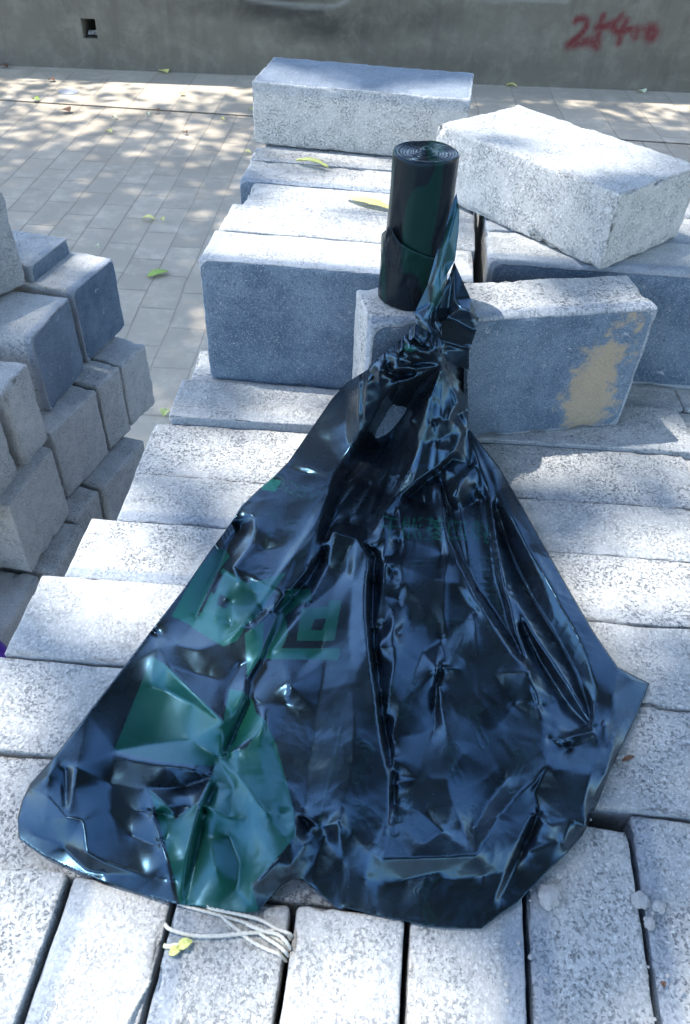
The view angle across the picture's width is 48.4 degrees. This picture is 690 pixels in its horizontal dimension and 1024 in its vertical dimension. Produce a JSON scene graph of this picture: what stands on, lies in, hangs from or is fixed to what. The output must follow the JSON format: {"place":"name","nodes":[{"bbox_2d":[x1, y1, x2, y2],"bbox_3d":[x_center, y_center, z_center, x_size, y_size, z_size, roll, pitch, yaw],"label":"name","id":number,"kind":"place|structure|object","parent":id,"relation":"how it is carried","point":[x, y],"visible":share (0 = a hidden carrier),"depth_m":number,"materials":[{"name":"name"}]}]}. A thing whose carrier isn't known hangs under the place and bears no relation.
{"place":"outdoors","nodes":[
{"label":"outdoors","id":0,"kind":"place"},
{"bbox_2d":[0,571,38,646],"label":"concrete brick","id":1,"kind":"object","parent":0,"point":[17,592],"visible":0.32,"depth_m":0.84,"materials":[{"name":"grey concrete"}]},
{"bbox_2d":[0,523,83,580],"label":"concrete brick","id":2,"kind":"object","parent":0,"point":[56,557],"visible":0.3,"depth_m":0.90,"materials":[{"name":"grey concrete"}]},
{"bbox_2d":[0,447,68,571],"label":"concrete brick","id":3,"kind":"object","parent":2,"relation":"on","point":[34,512],"visible":0.92,"depth_m":0.85,"materials":[{"name":"grey concrete"}]},
{"bbox_2d":[0,422,17,495],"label":"concrete brick","id":4,"kind":"object","parent":3,"relation":"on","point":[8,472],"visible":1,"depth_m":0.81,"materials":[{"name":"grey concrete"}]},
{"bbox_2d":[0,361,46,464],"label":"concrete brick","id":5,"kind":"object","parent":3,"relation":"on","point":[23,426],"visible":0.9,"depth_m":0.82,"materials":[{"name":"grey concrete"}]},
{"bbox_2d":[58,88,78,94],"bbox_3d":[-1.298,-1.972,3.600,0.103,0.003,0.109,6,43,3],"label":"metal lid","id":6,"kind":"object","parent":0,"point":[67,91],"visible":1,"depth_m":3.59,"materials":[{"name":"silver metal"}]},
{"bbox_2d":[64,486,103,533],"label":"concrete brick","id":7,"kind":"object","parent":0,"point":[84,506],"visible":0.15,"depth_m":0.96,"materials":[{"name":"grey concrete"}]},
{"bbox_2d":[0,100,689,448],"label":"ground","id":8,"kind":"structure","parent":0,"point":[80,178],"depth_m":2.73,"materials":[{"name":"brick"}]},
{"bbox_2d":[0,641,6,657],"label":"plastic sack","id":9,"kind":"object","parent":8,"relation":"on","point":[3,648],"visible":0.02,"depth_m":0.79,"materials":[{"name":"purple plastic"}]},
{"bbox_2d":[143,214,154,219],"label":"leaf","id":10,"kind":"object","parent":8,"relation":"on","point":[149,215],"visible":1,"depth_m":2.58,"materials":[{"name":"plant"}]},
{"bbox_2d":[147,269,167,276],"bbox_3d":[-0.559,-0.713,2.290,0.066,0.010,0.033,-25,50,-27],"label":"leaf","id":11,"kind":"object","parent":8,"relation":"on","point":[155,272],"visible":1,"depth_m":2.29,"materials":[{"name":"green plant"}]},
{"bbox_2d":[160,408,169,416],"bbox_3d":[-0.417,-0.233,1.782,0.022,0.013,0.022,-21,48,-23],"label":"leaf","id":12,"kind":"object","parent":8,"relation":"on","point":[164,411],"visible":1,"depth_m":1.78,"materials":[{"name":"green plant"}]},
{"bbox_2d":[349,909,367,913],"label":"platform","id":13,"kind":"structure","parent":8,"relation":"on","point":[351,910],"depth_m":0.43,"materials":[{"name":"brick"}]},
{"bbox_2d":[0,866,71,1023],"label":"concrete brick","id":14,"kind":"object","parent":13,"relation":"on","point":[33,902],"visible":0.57,"depth_m":0.32,"materials":[{"name":"grey concrete"}]},
{"bbox_2d":[0,657,121,759],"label":"concrete brick","id":15,"kind":"object","parent":13,"relation":"on","point":[45,707],"visible":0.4,"depth_m":0.40,"materials":[{"name":"grey concrete"}]},
{"bbox_2d":[5,576,184,667],"bbox_3d":[-0.088,0.102,0.474,0.200,0.102,0.060,4,43,1],"label":"concrete brick","id":16,"kind":"object","parent":13,"relation":"on","point":[92,623],"visible":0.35,"depth_m":0.44,"materials":[{"name":"grey concrete"}]},
{"bbox_2d":[25,878,176,1023],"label":"concrete brick","id":17,"kind":"object","parent":13,"relation":"on","point":[102,965],"visible":0.72,"depth_m":0.32,"materials":[{"name":"grey concrete"}]},
{"bbox_2d":[123,978,152,1023],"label":"cord","id":18,"kind":"object","parent":17,"relation":"on","point":[136,1002],"visible":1,"depth_m":0.30,"materials":[{"name":"fabric"}]},
{"bbox_2d":[65,519,225,585],"bbox_3d":[-0.071,0.066,0.515,0.200,0.102,0.053,4,43,2],"label":"concrete brick","id":19,"kind":"object","parent":13,"relation":"on","point":[112,550],"visible":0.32,"depth_m":0.48,"materials":[{"name":"grey concrete"}]},
{"bbox_2d":[0,756,348,944],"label":"concrete brick","id":20,"kind":"object","parent":13,"relation":"on","point":[18,776],"visible":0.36,"depth_m":0.35,"materials":[{"name":"grey concrete"}]},
{"bbox_2d":[117,474,263,528],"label":"concrete brick","id":21,"kind":"object","parent":13,"relation":"on","point":[197,502],"visible":0.26,"depth_m":0.52,"materials":[{"name":"grey concrete"}]},
{"bbox_2d":[146,904,290,1023],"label":"concrete brick","id":22,"kind":"object","parent":13,"relation":"on","point":[235,980],"visible":0.84,"depth_m":0.31,"materials":[{"name":"grey concrete"}]},
{"bbox_2d":[163,943,180,950],"bbox_3d":[-0.071,0.180,0.317,0.008,0.002,0.004,6,43,3],"label":"stalk","id":23,"kind":"object","parent":22,"relation":"on","point":[166,946],"visible":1,"depth_m":0.32,"materials":[{"name":"beige plant"}]},
{"bbox_2d":[169,945,179,955],"bbox_3d":[-0.070,0.180,0.315,0.004,0.003,0.004,6,43,3],"label":"leaf","id":24,"kind":"object","parent":22,"relation":"on","point":[174,950],"visible":1,"depth_m":0.32,"materials":[{"name":"yellow plant"}]},
{"bbox_2d":[178,937,191,949],"bbox_3d":[-0.066,0.178,0.317,0.006,0.003,0.005,6,43,3],"label":"leaf","id":25,"kind":"object","parent":22,"relation":"on","point":[184,943],"visible":1,"depth_m":0.32,"materials":[{"name":"yellow plant"}]},
{"bbox_2d":[164,904,293,962],"bbox_3d":[-0.050,0.176,0.324,0.057,0.009,0.014,9,43,6],"label":"cord","id":26,"kind":"object","parent":22,"relation":"on","point":[273,932],"visible":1,"depth_m":0.32,"materials":[{"name":"fabric"}]},
{"bbox_2d":[135,424,306,483],"bbox_3d":[-0.049,-0.004,0.595,0.200,0.102,0.062,4,43,1],"label":"concrete brick","id":27,"kind":"object","parent":13,"relation":"on","point":[252,456],"visible":0.25,"depth_m":0.56,"materials":[{"name":"grey concrete"}]},
{"bbox_2d":[169,379,339,433],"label":"concrete brick","id":28,"kind":"object","parent":13,"relation":"on","point":[240,406],"visible":0.2,"depth_m":0.59,"materials":[{"name":"grey concrete"}]},
{"bbox_2d":[191,351,340,389],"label":"concrete brick","id":29,"kind":"object","parent":13,"relation":"on","point":[201,372],"visible":0.12,"depth_m":0.63,"materials":[{"name":"grey concrete"}]},
{"bbox_2d":[199,231,473,388],"bbox_3d":[-0.006,-0.153,0.604,0.200,0.103,0.053,6,43,3],"label":"concrete brick","id":30,"kind":"object","parent":29,"relation":"on","point":[280,310],"visible":0.66,"depth_m":0.58,"materials":[{"name":"grey concrete"}]},
{"bbox_2d":[280,906,403,1023],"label":"concrete brick","id":31,"kind":"object","parent":13,"relation":"on","point":[344,967],"visible":1,"depth_m":0.31,"materials":[{"name":"grey concrete"}]},
{"bbox_2d":[399,899,526,1023],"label":"concrete brick","id":32,"kind":"object","parent":13,"relation":"on","point":[448,975],"visible":0.52,"depth_m":0.32,"materials":[{"name":"grey concrete"}]},
{"bbox_2d":[475,405,689,460],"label":"concrete brick","id":33,"kind":"object","parent":13,"relation":"on","point":[644,430],"visible":0.22,"depth_m":0.58,"materials":[{"name":"grey concrete"}]},
{"bbox_2d":[352,275,657,437],"bbox_3d":[0.110,-0.111,0.564,0.204,0.102,0.051,-6,44,-9],"label":"concrete brick","id":34,"kind":"object","parent":33,"relation":"on","point":[550,354],"visible":0.76,"depth_m":0.54,"materials":[{"name":"grey concrete"}]},
{"bbox_2d":[18,141,648,928],"bbox_3d":[0.046,-0.013,0.384,0.265,0.201,0.404,18,45,15],"label":"garbage bag roll","id":35,"kind":"object","parent":34,"relation":"on","point":[364,669],"visible":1,"depth_m":0.40,"materials":[{"name":"black plastic"}]},
{"bbox_2d":[481,444,689,510],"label":"concrete brick","id":36,"kind":"object","parent":13,"relation":"on","point":[584,476],"visible":0.32,"depth_m":0.56,"materials":[{"name":"grey concrete"}]},
{"bbox_2d":[522,826,654,1023],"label":"concrete brick","id":37,"kind":"object","parent":13,"relation":"on","point":[583,947],"visible":0.67,"depth_m":0.33,"materials":[{"name":"grey concrete"}]},
{"bbox_2d":[538,884,559,910],"bbox_3d":[0.090,0.170,0.339,0.010,0.006,0.011,6,43,3],"label":"concrete crumb","id":38,"kind":"object","parent":37,"relation":"on","point":[549,900],"visible":1,"depth_m":0.34,"materials":[{"name":"grey concrete"}]},
{"bbox_2d":[640,972,648,980],"bbox_3d":[0.124,0.193,0.319,0.004,0.002,0.004,6,43,3],"label":"concrete crumb","id":39,"kind":"object","parent":37,"relation":"on","point":[644,976],"visible":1,"depth_m":0.32,"materials":[{"name":"grey concrete"}]},
{"bbox_2d":[518,499,689,562],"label":"concrete brick","id":40,"kind":"object","parent":13,"relation":"on","point":[651,533],"visible":0.3,"depth_m":0.51,"materials":[{"name":"grey concrete"}]},
{"bbox_2d":[548,552,689,628],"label":"concrete brick","id":41,"kind":"object","parent":13,"relation":"on","point":[637,592],"visible":0.23,"depth_m":0.47,"materials":[{"name":"grey concrete"}]},
{"bbox_2d":[587,707,689,831],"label":"concrete brick","id":42,"kind":"object","parent":13,"relation":"on","point":[650,779],"visible":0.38,"depth_m":0.38,"materials":[{"name":"grey concrete"}]},
{"bbox_2d":[622,755,634,761],"bbox_3d":[0.143,0.124,0.388,0.007,0.002,0.004,6,43,3],"label":"leaf","id":43,"kind":"object","parent":42,"relation":"on","point":[627,757],"visible":1,"depth_m":0.39,"materials":[{"name":"brown plant"}]},
{"bbox_2d":[588,622,689,711],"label":"concrete brick","id":44,"kind":"object","parent":13,"relation":"on","point":[657,660],"visible":0.25,"depth_m":0.44,"materials":[{"name":"grey concrete"}]},
{"bbox_2d":[625,384,682,412],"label":"concrete brick","id":45,"kind":"object","parent":13,"relation":"on","point":[655,396],"visible":0.07,"depth_m":0.63,"materials":[{"name":"grey concrete"}]},
{"bbox_2d":[622,816,689,1023],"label":"concrete brick","id":46,"kind":"object","parent":13,"relation":"on","point":[662,874],"visible":0.54,"depth_m":0.34,"materials":[{"name":"grey concrete"}]},
{"bbox_2d":[631,890,650,909],"bbox_3d":[0.131,0.173,0.341,0.009,0.004,0.008,6,43,3],"label":"concrete crumb","id":47,"kind":"object","parent":46,"relation":"on","point":[639,899],"visible":1,"depth_m":0.34,"materials":[{"name":"grey concrete"}]},
{"bbox_2d":[643,916,654,930],"bbox_3d":[0.133,0.179,0.334,0.005,0.003,0.006,6,43,3],"label":"concrete crumb","id":48,"kind":"object","parent":46,"relation":"on","point":[649,924],"visible":1,"depth_m":0.33,"materials":[{"name":"grey concrete"}]},
{"bbox_2d":[652,900,665,913],"bbox_3d":[0.139,0.174,0.339,0.006,0.003,0.006,6,43,3],"label":"concrete crumb","id":49,"kind":"object","parent":46,"relation":"on","point":[659,906],"visible":1,"depth_m":0.34,"materials":[{"name":"grey concrete"}]},
{"bbox_2d":[675,389,689,413],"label":"concrete brick","id":50,"kind":"object","parent":13,"relation":"on","point":[683,396],"visible":0.12,"depth_m":0.63,"materials":[{"name":"grey concrete"}]},
{"bbox_2d":[679,413,689,434],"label":"concrete brick","id":51,"kind":"object","parent":13,"relation":"on","point":[686,418],"visible":0.12,"depth_m":0.61,"materials":[{"name":"grey concrete"}]},
{"bbox_2d":[685,460,689,471],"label":"concrete brick","id":52,"kind":"object","parent":13,"relation":"on","point":[687,463],"visible":0.12,"depth_m":0.58,"materials":[{"name":"grey concrete"}]},
{"bbox_2d":[0,66,689,143],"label":"pavement","id":53,"kind":"structure","parent":0,"point":[654,116],"depth_m":3.70,"materials":[{"name":"grey concrete"}]},
{"bbox_2d":[0,0,689,92],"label":"wall","id":54,"kind":"structure","parent":53,"relation":"on","point":[633,45],"depth_m":3.81,"materials":[{"name":"grey concrete"}]},
{"bbox_2d":[474,213,478,232],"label":"concrete brick","id":55,"kind":"object","parent":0,"point":[476,215],"visible":0.02,"depth_m":0.74,"materials":[{"name":"grey concrete"}]},
{"bbox_2d":[473,216,689,282],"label":"concrete brick","id":56,"kind":"object","parent":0,"point":[682,237],"visible":0.1,"depth_m":0.62,"materials":[{"name":"grey concrete"}]},
{"bbox_2d":[436,105,689,268],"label":"concrete brick","id":57,"kind":"object","parent":56,"relation":"on","point":[598,200],"visible":0.94,"depth_m":0.58,"materials":[{"name":"grey concrete"}]},
{"bbox_2d":[473,203,689,270],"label":"concrete brick","id":58,"kind":"object","parent":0,"point":[687,214],"visible":0.02,"depth_m":0.70,"materials":[{"name":"grey concrete"}]},
{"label":"concrete brick","id":59,"kind":"object","parent":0,"visible":0},
{"bbox_2d":[219,204,474,260],"bbox_3d":[0.001,-0.190,0.643,0.200,0.103,0.053,6,43,3],"label":"concrete brick","id":60,"kind":"object","parent":59,"relation":"on","point":[291,222],"visible":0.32,"depth_m":0.61,"materials":[{"name":"grey concrete"}]},
{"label":"concrete brick","id":61,"kind":"object","parent":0,"visible":0},
{"bbox_2d":[243,183,474,223],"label":"concrete brick","id":62,"kind":"object","parent":61,"relation":"on","point":[293,197],"visible":0.24,"depth_m":0.65,"materials":[{"name":"grey concrete"}]},
{"bbox_2d":[346,196,388,207],"bbox_3d":[0.021,-0.258,0.640,0.044,0.003,0.011,23,47,20],"label":"leaf","id":63,"kind":"object","parent":62,"relation":"on","point":[368,200],"visible":0.87,"depth_m":0.64,"materials":[{"name":"yellow plant"}]},
{"label":"concrete brick","id":64,"kind":"object","parent":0,"visible":0},
{"bbox_2d":[240,161,390,204],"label":"concrete brick","id":65,"kind":"object","parent":64,"relation":"on","point":[294,175],"visible":0.22,"depth_m":0.68,"materials":[{"name":"grey concrete"}]},
{"bbox_2d":[296,157,328,167],"bbox_3d":[-0.030,-0.318,0.698,0.033,0.005,0.007,20,46,18],"label":"leaf","id":66,"kind":"object","parent":65,"relation":"on","point":[314,160],"visible":1,"depth_m":0.70,"materials":[{"name":"plant"}]},
{"label":"concrete brick","id":67,"kind":"object","parent":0,"visible":0},
{"bbox_2d":[250,147,391,171],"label":"concrete brick","id":68,"kind":"object","parent":67,"relation":"on","point":[332,160],"visible":0.16,"depth_m":0.72,"materials":[{"name":"grey concrete"}]},
{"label":"concrete brick","id":69,"kind":"object","parent":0,"visible":0},
{"bbox_2d":[265,144,391,156],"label":"concrete brick","id":70,"kind":"object","parent":69,"relation":"on","point":[300,149],"visible":0.08,"depth_m":0.73,"materials":[{"name":"grey concrete"}]},
{"bbox_2d":[252,57,473,155],"bbox_3d":[0.019,-0.392,0.744,0.201,0.055,0.094,7,43,5],"label":"concrete brick","id":71,"kind":"object","parent":70,"relation":"on","point":[347,107],"visible":0.9,"depth_m":0.71,"materials":[{"name":"grey concrete"}]},
{"label":"concrete brick","id":72,"kind":"object","parent":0,"visible":0},
{"bbox_2d":[477,231,689,389],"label":"concrete brick","id":73,"kind":"object","parent":72,"relation":"on","point":[658,275],"visible":0.38,"depth_m":0.59,"materials":[{"name":"grey concrete"}]},
{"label":"concrete brick","id":74,"kind":"object","parent":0,"visible":0},
{"bbox_2d":[79,437,144,520],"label":"concrete brick","id":75,"kind":"object","parent":74,"relation":"on","point":[110,478],"visible":0.13,"depth_m":1.02,"materials":[{"name":"grey concrete"}]},
{"bbox_2d":[40,386,108,496],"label":"concrete brick","id":76,"kind":"object","parent":75,"relation":"on","point":[75,443],"visible":0.42,"depth_m":0.94,"materials":[{"name":"grey concrete"}]},
{"bbox_2d":[0,291,83,411],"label":"concrete brick","id":77,"kind":"object","parent":76,"relation":"on","point":[38,337],"visible":0.85,"depth_m":0.90,"materials":[{"name":"grey concrete"}]},
{"bbox_2d":[0,193,25,294],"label":"concrete brick","id":78,"kind":"object","parent":77,"relation":"on","point":[11,274],"visible":1,"depth_m":0.90,"materials":[{"name":"grey concrete"}]},
{"bbox_2d":[72,360,130,448],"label":"concrete brick","id":79,"kind":"object","parent":75,"relation":"on","point":[103,381],"visible":0.38,"depth_m":0.99,"materials":[{"name":"grey concrete"}]},
{"bbox_2d":[90,337,154,425],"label":"concrete brick","id":80,"kind":"object","parent":75,"relation":"on","point":[128,358],"visible":0.2,"depth_m":1.04,"materials":[{"name":"grey concrete"}]},
{"bbox_2d":[20,252,124,361],"bbox_3d":[-0.354,-0.270,1.005,0.077,0.100,0.099,13,44,11],"label":"concrete brick","id":81,"kind":"object","parent":80,"relation":"on","point":[85,284],"visible":0.71,"depth_m":0.98,"materials":[{"name":"grey concrete"}]},
{"bbox_2d":[11,230,68,291],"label":"concrete brick","id":82,"kind":"object","parent":81,"relation":"on","point":[40,255],"visible":0.26,"depth_m":0.97,"materials":[{"name":"grey concrete"}]}
]}

